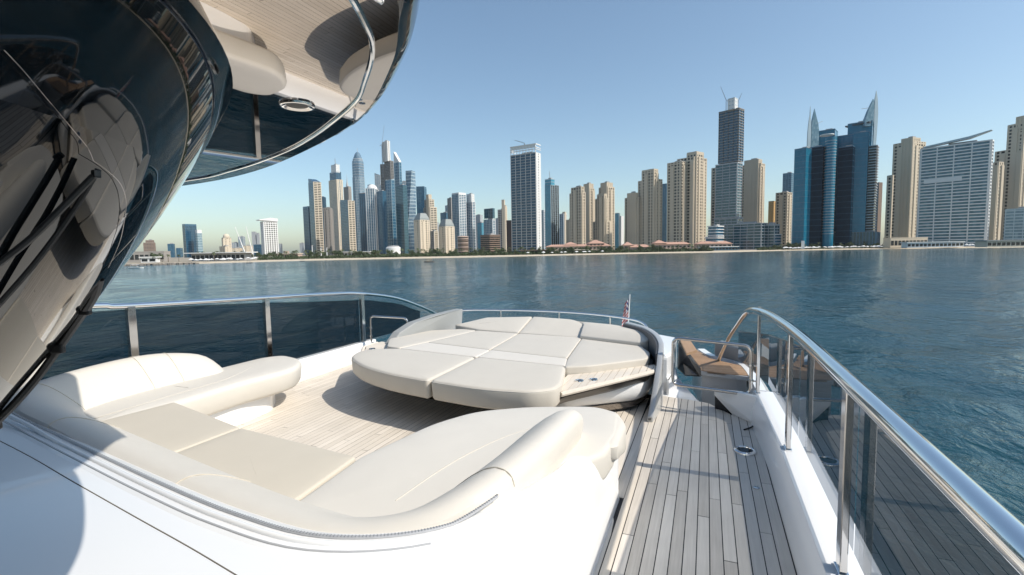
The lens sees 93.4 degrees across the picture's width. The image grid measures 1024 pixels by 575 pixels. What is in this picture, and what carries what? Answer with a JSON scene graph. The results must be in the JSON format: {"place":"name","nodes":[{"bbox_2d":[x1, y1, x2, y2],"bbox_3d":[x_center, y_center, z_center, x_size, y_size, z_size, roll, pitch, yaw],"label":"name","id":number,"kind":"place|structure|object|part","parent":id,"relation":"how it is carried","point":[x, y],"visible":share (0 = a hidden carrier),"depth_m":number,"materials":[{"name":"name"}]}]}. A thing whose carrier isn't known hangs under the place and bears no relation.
{"place":"outdoors","nodes":[
{"label":"outdoors","id":0,"kind":"place"},
{"bbox_2d":[143,239,155,250],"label":"apartment block","id":1,"kind":"structure","parent":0,"point":[149,245],"depth_m":1488.77,"materials":[{"name":"beige concrete"}]},
{"bbox_2d":[167,243,175,256],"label":"office tower","id":2,"kind":"structure","parent":0,"point":[171,247],"depth_m":1492.68,"materials":[{"name":"blue glass"}]},
{"bbox_2d":[176,248,182,256],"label":"office tower","id":3,"kind":"structure","parent":0,"point":[179,251],"depth_m":1444.19,"materials":[{"name":"blue"}]},
{"bbox_2d":[182,224,196,257],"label":"office tower","id":4,"kind":"structure","parent":0,"point":[189,239],"depth_m":1250.68,"materials":[{"name":"blue glass"}]},
{"bbox_2d":[195,230,202,252],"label":"office tower","id":5,"kind":"structure","parent":0,"point":[199,242],"depth_m":1237.03,"materials":[{"name":"blue"}]},
{"bbox_2d":[232,242,237,247],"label":"office tower","id":6,"kind":"structure","parent":0,"point":[234,244],"depth_m":1889.18,"materials":[{"name":"grey"}]},
{"bbox_2d":[238,236,245,247],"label":"office tower","id":7,"kind":"structure","parent":0,"point":[242,238],"depth_m":1888.76,"materials":[{"name":"grey"}]},
{"bbox_2d":[232,245,252,254],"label":"apartment block","id":8,"kind":"structure","parent":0,"point":[247,248],"depth_m":1293.67,"materials":[{"name":"grey concrete"}]},
{"bbox_2d":[251,232,259,253],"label":"apartment tower","id":9,"kind":"structure","parent":0,"point":[255,238],"depth_m":1689.81,"materials":[{"name":"grey"}]},
{"bbox_2d":[254,243,261,256],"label":"office tower","id":10,"kind":"structure","parent":0,"point":[257,248],"depth_m":1193.92,"materials":[{"name":"blue"}]},
{"bbox_2d":[256,218,278,256],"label":"hotel","id":11,"kind":"structure","parent":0,"point":[269,233],"depth_m":1082.32,"materials":[{"name":"white"}]},
{"bbox_2d":[274,253,302,257],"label":"beach house","id":12,"kind":"structure","parent":0,"point":[299,254],"depth_m":692.05,"materials":[{"name":"beige"}]},
{"bbox_2d":[299,242,304,254],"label":"office tower","id":13,"kind":"structure","parent":0,"point":[302,247],"depth_m":1892.32,"materials":[{"name":"grey"}]},
{"bbox_2d":[303,206,311,254],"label":"skyscraper","id":14,"kind":"structure","parent":0,"point":[306,221],"depth_m":1417.07,"materials":[{"name":"blue"}]},
{"bbox_2d":[308,179,323,254],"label":"skyscraper","id":15,"kind":"structure","parent":0,"point":[316,214],"depth_m":1376.60,"materials":[{"name":"beige concrete"}]},
{"bbox_2d":[322,196,325,251],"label":"skyscraper","id":16,"kind":"structure","parent":0,"point":[323,202],"depth_m":1685.16,"materials":[{"name":"blue"}]},
{"bbox_2d":[323,207,334,254],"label":"apartment tower","id":17,"kind":"structure","parent":0,"point":[329,228],"depth_m":1440.43,"materials":[{"name":"grey"}]},
{"bbox_2d":[329,164,343,250],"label":"skyscraper","id":18,"kind":"structure","parent":0,"point":[335,189],"depth_m":1591.31,"materials":[{"name":"grey"}]},
{"bbox_2d":[343,181,351,199],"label":"skyscraper","id":19,"kind":"structure","parent":0,"point":[347,193],"depth_m":1784.37,"materials":[{"name":"grey concrete"}]},
{"bbox_2d":[340,200,356,251],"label":"apartment tower","id":20,"kind":"structure","parent":0,"point":[348,223],"depth_m":1300.04,"materials":[{"name":"beige"}]},
{"bbox_2d":[352,150,364,250],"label":"skyscraper","id":21,"kind":"structure","parent":0,"point":[358,179],"depth_m":1649.75,"materials":[{"name":"blue glass"}]},
{"bbox_2d":[359,193,367,250],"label":"apartment tower","id":22,"kind":"structure","parent":0,"point":[363,221],"depth_m":1487.78,"materials":[{"name":"blue"}]},
{"bbox_2d":[365,184,378,250],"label":"skyscraper","id":23,"kind":"structure","parent":0,"point":[371,190],"depth_m":1339.62,"materials":[{"name":"white"}]},
{"bbox_2d":[374,173,380,189],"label":"skyscraper","id":24,"kind":"structure","parent":0,"point":[377,180],"depth_m":2069.73,"materials":[{"name":"blue"}]},
{"bbox_2d":[376,190,387,253],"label":"apartment tower","id":25,"kind":"structure","parent":0,"point":[382,220],"depth_m":1326.33,"materials":[{"name":"blue glass"}]},
{"bbox_2d":[380,164,384,190],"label":"apartment tower","id":26,"kind":"structure","parent":0,"point":[382,179],"depth_m":1399.00,"materials":[{"name":"concrete"}]},
{"bbox_2d":[382,140,396,245],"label":"skyscraper","id":27,"kind":"structure","parent":0,"point":[390,196],"depth_m":1390.08,"materials":[{"name":"blue glass"}]},
{"bbox_2d":[380,130,383,176],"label":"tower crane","id":28,"kind":"object","parent":27,"relation":"on","point":[382,156],"visible":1,"depth_m":1384.61,"materials":[{"name":"silver metal"}]},
{"bbox_2d":[386,246,400,253],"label":"drum building","id":29,"kind":"structure","parent":0,"point":[397,249],"depth_m":866.78,"materials":[{"name":"white"}]},
{"bbox_2d":[394,152,401,245],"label":"skyscraper","id":30,"kind":"structure","parent":0,"point":[397,171],"depth_m":1434.47,"materials":[{"name":"blue glass"}]},
{"bbox_2d":[395,184,408,253],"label":"skyscraper","id":31,"kind":"structure","parent":0,"point":[402,217],"depth_m":1296.58,"materials":[{"name":"blue glass"}]},
{"bbox_2d":[406,170,415,251],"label":"skyscraper","id":32,"kind":"structure","parent":0,"point":[411,185],"depth_m":1403.09,"materials":[{"name":"blue glass"}]},
{"bbox_2d":[416,186,426,212],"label":"skyscraper","id":33,"kind":"structure","parent":0,"point":[421,192],"depth_m":1484.28,"materials":[{"name":"blue glass"}]},
{"bbox_2d":[414,213,430,252],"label":"apartment tower","id":34,"kind":"structure","parent":0,"point":[422,231],"depth_m":1001.08,"materials":[{"name":"grey"}]},
{"bbox_2d":[423,194,437,230],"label":"apartment tower","id":35,"kind":"structure","parent":0,"point":[429,209],"depth_m":1342.43,"materials":[{"name":"grey concrete"}]},
{"bbox_2d":[430,230,438,252],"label":"apartment tower","id":36,"kind":"structure","parent":0,"point":[434,241],"depth_m":1149.19,"materials":[{"name":"grey"}]},
{"bbox_2d":[440,212,447,220],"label":"office tower","id":37,"kind":"structure","parent":0,"point":[443,215],"depth_m":1694.96,"materials":[{"name":"blue"}]},
{"bbox_2d":[439,219,454,253],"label":"apartment tower","id":38,"kind":"structure","parent":0,"point":[447,235],"depth_m":1001.67,"materials":[{"name":"grey"}]},
{"bbox_2d":[447,197,451,220],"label":"skyscraper","id":39,"kind":"structure","parent":0,"point":[449,204],"depth_m":1488.29,"materials":[{"name":"grey"}]},
{"bbox_2d":[452,192,466,252],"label":"skyscraper","id":40,"kind":"structure","parent":0,"point":[459,217],"depth_m":1397.48,"materials":[{"name":"grey glass"}]},
{"bbox_2d":[457,236,468,252],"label":"office block","id":41,"kind":"structure","parent":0,"point":[462,243],"depth_m":946.60,"materials":[{"name":"beige"}]},
{"bbox_2d":[466,193,475,251],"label":"skyscraper","id":42,"kind":"structure","parent":0,"point":[471,217],"depth_m":1415.26,"materials":[{"name":"white glass"}]},
{"bbox_2d":[476,214,482,250],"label":"office tower","id":43,"kind":"structure","parent":0,"point":[479,218],"depth_m":1797.70,"materials":[{"name":"grey"}]},
{"bbox_2d":[477,222,483,250],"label":"office tower","id":44,"kind":"structure","parent":0,"point":[480,228],"depth_m":1397.58,"materials":[{"name":"blue glass"}]},
{"bbox_2d":[484,208,495,234],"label":"office tower","id":45,"kind":"structure","parent":0,"point":[489,222],"depth_m":1348.23,"materials":[{"name":"blue glass"}]},
{"bbox_2d":[480,233,500,252],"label":"apartment block","id":46,"kind":"structure","parent":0,"point":[490,241],"depth_m":934.68,"materials":[{"name":"brown"}]},
{"bbox_2d":[496,218,497,234],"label":"office tower","id":47,"kind":"structure","parent":0,"point":[496,226],"depth_m":1794.91,"materials":[{"name":"grey"}]},
{"bbox_2d":[498,200,506,251],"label":"apartment tower","id":48,"kind":"structure","parent":0,"point":[502,219],"depth_m":1193.33,"materials":[{"name":"grey"}]},
{"bbox_2d":[506,220,511,251],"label":"apartment tower","id":49,"kind":"structure","parent":0,"point":[509,233],"depth_m":896.17,"materials":[{"name":"brown"}]},
{"bbox_2d":[510,143,541,251],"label":"skyscraper","id":50,"kind":"structure","parent":0,"point":[526,220],"depth_m":781.70,"materials":[{"name":"white"}]},
{"bbox_2d":[541,210,544,248],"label":"apartment tower","id":51,"kind":"structure","parent":0,"point":[543,226],"depth_m":1293.39,"materials":[{"name":"blue"}]},
{"bbox_2d":[126,244,974,263],"bbox_3d":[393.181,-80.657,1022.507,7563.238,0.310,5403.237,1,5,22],"label":"ground","id":52,"kind":"structure","parent":0,"point":[177,259],"depth_m":613.07,"materials":[{"name":"beige sand"}]},
{"bbox_2d":[127,251,170,261],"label":"boat shed","id":53,"kind":"object","parent":52,"relation":"on","point":[135,256],"visible":0.29,"depth_m":552.90,"materials":[{"name":"grey"}]},
{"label":"window","id":54,"kind":"part","parent":53,"relation":"part of","materials":[{"name":"glass"}]},
{"bbox_2d":[139,256,161,262],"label":"boat shed","id":55,"kind":"object","parent":52,"relation":"on","point":[148,259],"visible":0.98,"depth_m":494.92,"materials":[{"name":"white"}]},
{"bbox_2d":[184,252,257,260],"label":"beach club","id":56,"kind":"object","parent":52,"relation":"on","point":[233,255],"visible":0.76,"depth_m":551.28,"materials":[{"name":"grey"}]},
{"bbox_2d":[192,255,243,258],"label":"window","id":57,"kind":"structure","parent":56,"relation":"in","point":[197,256],"depth_m":551.26,"materials":[{"name":"black glass"}]},
{"bbox_2d":[219,245,231,251],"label":"apartment block","id":58,"kind":"structure","parent":52,"relation":"on","point":[225,248],"depth_m":1383.74,"materials":[{"name":"grey"}]},
{"bbox_2d":[221,234,231,245],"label":"hotel","id":59,"kind":"structure","parent":52,"relation":"on","point":[226,239],"depth_m":1398.05,"materials":[{"name":"grey"}]},
{"bbox_2d":[343,251,370,255],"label":"beach club","id":60,"kind":"object","parent":52,"relation":"on","point":[347,253],"visible":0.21,"depth_m":692.19,"materials":[{"name":"white"}]},
{"bbox_2d":[520,249,547,252],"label":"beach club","id":61,"kind":"object","parent":52,"relation":"on","point":[533,250],"visible":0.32,"depth_m":653.03,"materials":[{"name":"paint"}]},
{"bbox_2d":[625,191,640,244],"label":"apartment tower","id":62,"kind":"structure","parent":52,"relation":"on","point":[633,218],"depth_m":897.23,"materials":[{"name":"grey concrete"}]},
{"bbox_2d":[622,242,650,249],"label":"resort building","id":63,"kind":"structure","parent":52,"relation":"on","point":[626,244],"depth_m":727.07,"materials":[{"name":"pink"}]},
{"bbox_2d":[694,241,732,247],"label":"resort building","id":64,"kind":"structure","parent":52,"relation":"on","point":[717,243],"depth_m":753.36,"materials":[{"name":"beige"}]},
{"bbox_2d":[698,246,738,249],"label":"beach club","id":65,"kind":"object","parent":52,"relation":"on","point":[724,247],"visible":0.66,"depth_m":733.98,"materials":[{"name":"white"}]},
{"bbox_2d":[714,97,744,225],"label":"skyscraper","id":66,"kind":"structure","parent":52,"relation":"on","point":[728,187],"depth_m":797.44,"materials":[{"name":"grey glass"}]},
{"bbox_2d":[705,221,781,249],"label":"hotel","id":67,"kind":"structure","parent":52,"relation":"on","point":[753,235],"depth_m":765.71,"materials":[{"name":"white"}]},
{"bbox_2d":[792,90,880,247],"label":"hotel","id":68,"kind":"structure","parent":52,"relation":"on","point":[835,188],"depth_m":738.32,"materials":[{"name":"blue glass"}]},
{"bbox_2d":[883,237,927,247],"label":"beach club","id":69,"kind":"object","parent":52,"relation":"on","point":[891,243],"visible":0.58,"depth_m":671.17,"materials":[{"name":"beige concrete"}]},
{"bbox_2d":[891,240,926,244],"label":"window","id":70,"kind":"structure","parent":69,"relation":"in","point":[892,242],"depth_m":670.82,"materials":[{"name":"glass"}]},
{"bbox_2d":[900,241,964,247],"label":"beach club","id":71,"kind":"object","parent":52,"relation":"on","point":[932,244],"visible":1,"depth_m":633.17,"materials":[{"name":"white"}]},
{"bbox_2d":[908,243,962,246],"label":"window","id":72,"kind":"structure","parent":71,"relation":"in","point":[941,244],"depth_m":632.88,"materials":[{"name":"glass"}]},
{"bbox_2d":[973,240,1023,246],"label":"beach club","id":73,"kind":"object","parent":52,"relation":"on","point":[999,243],"visible":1,"depth_m":551.74,"materials":[{"name":"grey"}]},
{"bbox_2d":[988,242,1023,245],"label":"window","id":74,"kind":"structure","parent":73,"relation":"in","point":[998,243],"depth_m":551.26,"materials":[{"name":"glass"}]},
{"bbox_2d":[545,171,559,248],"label":"skyscraper","id":75,"kind":"structure","parent":0,"point":[552,233],"depth_m":998.01,"materials":[{"name":"blue glass"}]},
{"bbox_2d":[92,247,1023,522],"bbox_3d":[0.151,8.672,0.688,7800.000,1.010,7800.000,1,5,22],"label":"sea","id":76,"kind":"structure","parent":0,"point":[928,343],"depth_m":80.81,"materials":[{"name":"teal liquid"}]},
{"bbox_2d":[0,0,863,574],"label":"yacht","id":77,"kind":"object","parent":76,"relation":"on","point":[122,122],"visible":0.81,"depth_m":0.82,"materials":[{"name":"white plastic"}]},
{"bbox_2d":[41,292,435,379],"bbox_3d":[-3.324,0.463,5.417,0.121,1.216,9.461,1,5,22],"label":"guard rail","id":78,"kind":"object","parent":77,"relation":"on","point":[223,335],"visible":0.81,"depth_m":5.64,"materials":[{"name":"silver metal"}]},
{"bbox_2d":[367,315,407,342],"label":"handrail","id":79,"kind":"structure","parent":77,"relation":"attached to","point":[370,323],"depth_m":7.50,"materials":[{"name":"silver metal"}]},
{"bbox_2d":[236,364,648,477],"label":"teak lounge deck","id":80,"kind":"structure","parent":77,"relation":"on","point":[346,410],"depth_m":5.02,"materials":[{"name":"beige wood"}]},
{"bbox_2d":[12,353,625,539],"bbox_3d":[-1.629,1.064,3.739,4.595,0.741,2.557,2,5,32],"label":"sofa","id":81,"kind":"object","parent":80,"relation":"on","point":[176,418],"visible":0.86,"depth_m":2.96,"materials":[{"name":"beige leather"}]},
{"bbox_2d":[352,309,663,421],"bbox_3d":[-0.170,0.860,5.984,3.930,0.744,3.352,1,5,22],"label":"sunpad","id":82,"kind":"object","parent":80,"relation":"on","point":[496,363],"visible":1,"depth_m":5.15,"materials":[{"name":"cream leather upholstery"},{"name":"teak"}]},
{"bbox_2d":[463,309,647,326],"bbox_3d":[0.439,0.547,7.337,3.370,0.334,0.671,1,5,28],"label":"grab rail","id":83,"kind":"object","parent":77,"relation":"attached to","point":[609,316],"visible":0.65,"depth_m":7.51,"materials":[{"name":"silver metal"}]},
{"bbox_2d":[622,294,629,325],"bbox_3d":[1.704,0.401,7.216,0.120,0.602,0.067,1,5,22],"label":"flag","id":84,"kind":"object","parent":77,"relation":"on","point":[626,309],"visible":0.88,"depth_m":7.21,"materials":[{"name":"multicoloured fabric"}]},
{"bbox_2d":[593,394,796,574],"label":"teak side deck","id":85,"kind":"structure","parent":77,"relation":"on","point":[692,501],"depth_m":3.19,"materials":[{"name":"grey wood"}]},
{"bbox_2d":[734,446,755,455],"bbox_3d":[1.927,1.346,3.991,0.172,0.018,0.172,1,5,22],"label":"deck hatch ring","id":86,"kind":"object","parent":85,"relation":"on","point":[746,450],"visible":1,"depth_m":3.98,"materials":[{"name":"silver metal"}]},
{"bbox_2d":[677,337,748,415],"bbox_3d":[2.512,1.055,6.001,0.886,0.680,1.300,1,5,22],"label":"lounge chair","id":87,"kind":"object","parent":77,"relation":"on","point":[703,370],"visible":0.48,"depth_m":5.69,"materials":[{"name":"brown"}]},
{"bbox_2d":[671,337,756,393],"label":"safety gate","id":88,"kind":"structure","parent":77,"relation":"attached to","point":[751,365],"depth_m":4.86,"materials":[{"name":"silver metal"}]},
{"bbox_2d":[717,307,1023,574],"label":"guard rail","id":89,"kind":"object","parent":77,"relation":"on","point":[925,505],"visible":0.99,"depth_m":1.79,"materials":[{"name":"silver metal"}]},
{"bbox_2d":[559,212,566,244],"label":"apartment tower","id":90,"kind":"structure","parent":0,"point":[562,221],"depth_m":1294.72,"materials":[{"name":"blue"}]},
{"bbox_2d":[566,218,569,242],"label":"apartment tower","id":91,"kind":"structure","parent":0,"point":[567,231],"depth_m":999.22,"materials":[{"name":"grey"}]},
{"bbox_2d":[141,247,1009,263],"bbox_3d":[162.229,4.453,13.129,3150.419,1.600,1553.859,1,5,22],"label":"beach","id":92,"kind":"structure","parent":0,"point":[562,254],"depth_m":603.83,"materials":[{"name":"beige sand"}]},
{"bbox_2d":[124,262,198,265],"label":"breakwater rocks","id":93,"kind":"object","parent":92,"relation":"on","point":[147,264],"visible":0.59,"depth_m":431.83,"materials":[{"name":"grey stone"}]},
{"bbox_2d":[257,244,882,259],"bbox_3d":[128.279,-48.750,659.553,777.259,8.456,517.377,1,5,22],"label":"shrubbery","id":94,"kind":"object","parent":92,"relation":"on","point":[466,254],"visible":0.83,"depth_m":632.44,"materials":[{"name":"green plant"}]},
{"bbox_2d":[569,185,585,243],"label":"apartment tower","id":95,"kind":"structure","parent":0,"point":[577,202],"depth_m":899.22,"materials":[{"name":"grey concrete"}]},
{"bbox_2d":[546,240,610,250],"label":"resort building","id":96,"kind":"structure","parent":0,"point":[593,244],"depth_m":754.73,"materials":[{"name":"pink"}]},
{"bbox_2d":[135,0,1023,255],"label":"sky","id":97,"kind":"structure","parent":0,"point":[613,91],"materials":[{"name":"blue"}]},
{"bbox_2d":[583,182,594,242],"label":"apartment tower","id":98,"kind":"structure","parent":0,"point":[589,189],"depth_m":954.46,"materials":[{"name":"grey concrete"}]},
{"bbox_2d":[593,194,611,247],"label":"apartment tower","id":99,"kind":"structure","parent":0,"point":[602,228],"depth_m":898.22,"materials":[{"name":"grey"}]},
{"bbox_2d":[599,181,614,249],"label":"apartment tower","id":100,"kind":"structure","parent":0,"point":[607,188],"depth_m":955.80,"materials":[{"name":"grey concrete"}]},
{"bbox_2d":[615,213,623,248],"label":"apartment tower","id":101,"kind":"structure","parent":0,"point":[619,229],"depth_m":1096.05,"materials":[{"name":"blue glass"}]},
{"bbox_2d":[638,169,662,245],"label":"apartment tower","id":102,"kind":"structure","parent":0,"point":[650,189],"depth_m":878.30,"materials":[{"name":"grey concrete"}]},
{"bbox_2d":[662,183,666,241],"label":"office tower","id":103,"kind":"structure","parent":0,"point":[664,212],"depth_m":1094.06,"materials":[{"name":"blue glass"}]},
{"bbox_2d":[652,240,690,248],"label":"resort building","id":104,"kind":"structure","parent":0,"point":[665,245],"depth_m":750.17,"materials":[{"name":"pink"}]},
{"bbox_2d":[667,151,706,248],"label":"apartment tower","id":105,"kind":"structure","parent":0,"point":[686,195],"depth_m":857.46,"materials":[{"name":"grey concrete"}]},
{"bbox_2d":[711,167,715,225],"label":"apartment tower","id":106,"kind":"structure","parent":0,"point":[713,170],"depth_m":948.17,"materials":[{"name":"grey glass"}]},
{"bbox_2d":[742,158,764,222],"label":"apartment tower","id":107,"kind":"structure","parent":0,"point":[753,183],"depth_m":896.35,"materials":[{"name":"grey concrete"}]},
{"bbox_2d":[768,201,774,223],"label":"apartment tower","id":108,"kind":"structure","parent":0,"point":[771,211],"depth_m":994.69,"materials":[{"name":"yellow concrete"}]},
{"bbox_2d":[775,191,791,246],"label":"apartment tower","id":109,"kind":"structure","parent":0,"point":[783,209],"depth_m":898.58,"materials":[{"name":"grey concrete"}]},
{"bbox_2d":[782,172,793,242],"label":"office tower","id":110,"kind":"structure","parent":0,"point":[788,181],"depth_m":1092.83,"materials":[{"name":"blue glass"}]},
{"bbox_2d":[875,182,882,231],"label":"office tower","id":111,"kind":"structure","parent":0,"point":[878,208],"depth_m":992.95,"materials":[{"name":"grey"}]},
{"bbox_2d":[884,136,925,237],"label":"apartment tower","id":112,"kind":"structure","parent":0,"point":[901,201],"depth_m":796.96,"materials":[{"name":"grey concrete"}]},
{"bbox_2d":[916,130,993,245],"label":"hotel","id":113,"kind":"structure","parent":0,"point":[954,191],"depth_m":708.21,"materials":[{"name":"white"}]},
{"bbox_2d":[988,116,1023,239],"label":"apartment tower","id":114,"kind":"structure","parent":0,"point":[1007,190],"depth_m":765.52,"materials":[{"name":"grey concrete"}]},
{"bbox_2d":[1003,207,1023,239],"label":"hotel","id":115,"kind":"structure","parent":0,"point":[1014,224],"depth_m":680.59,"materials":[{"name":"blue glass"}]}
]}

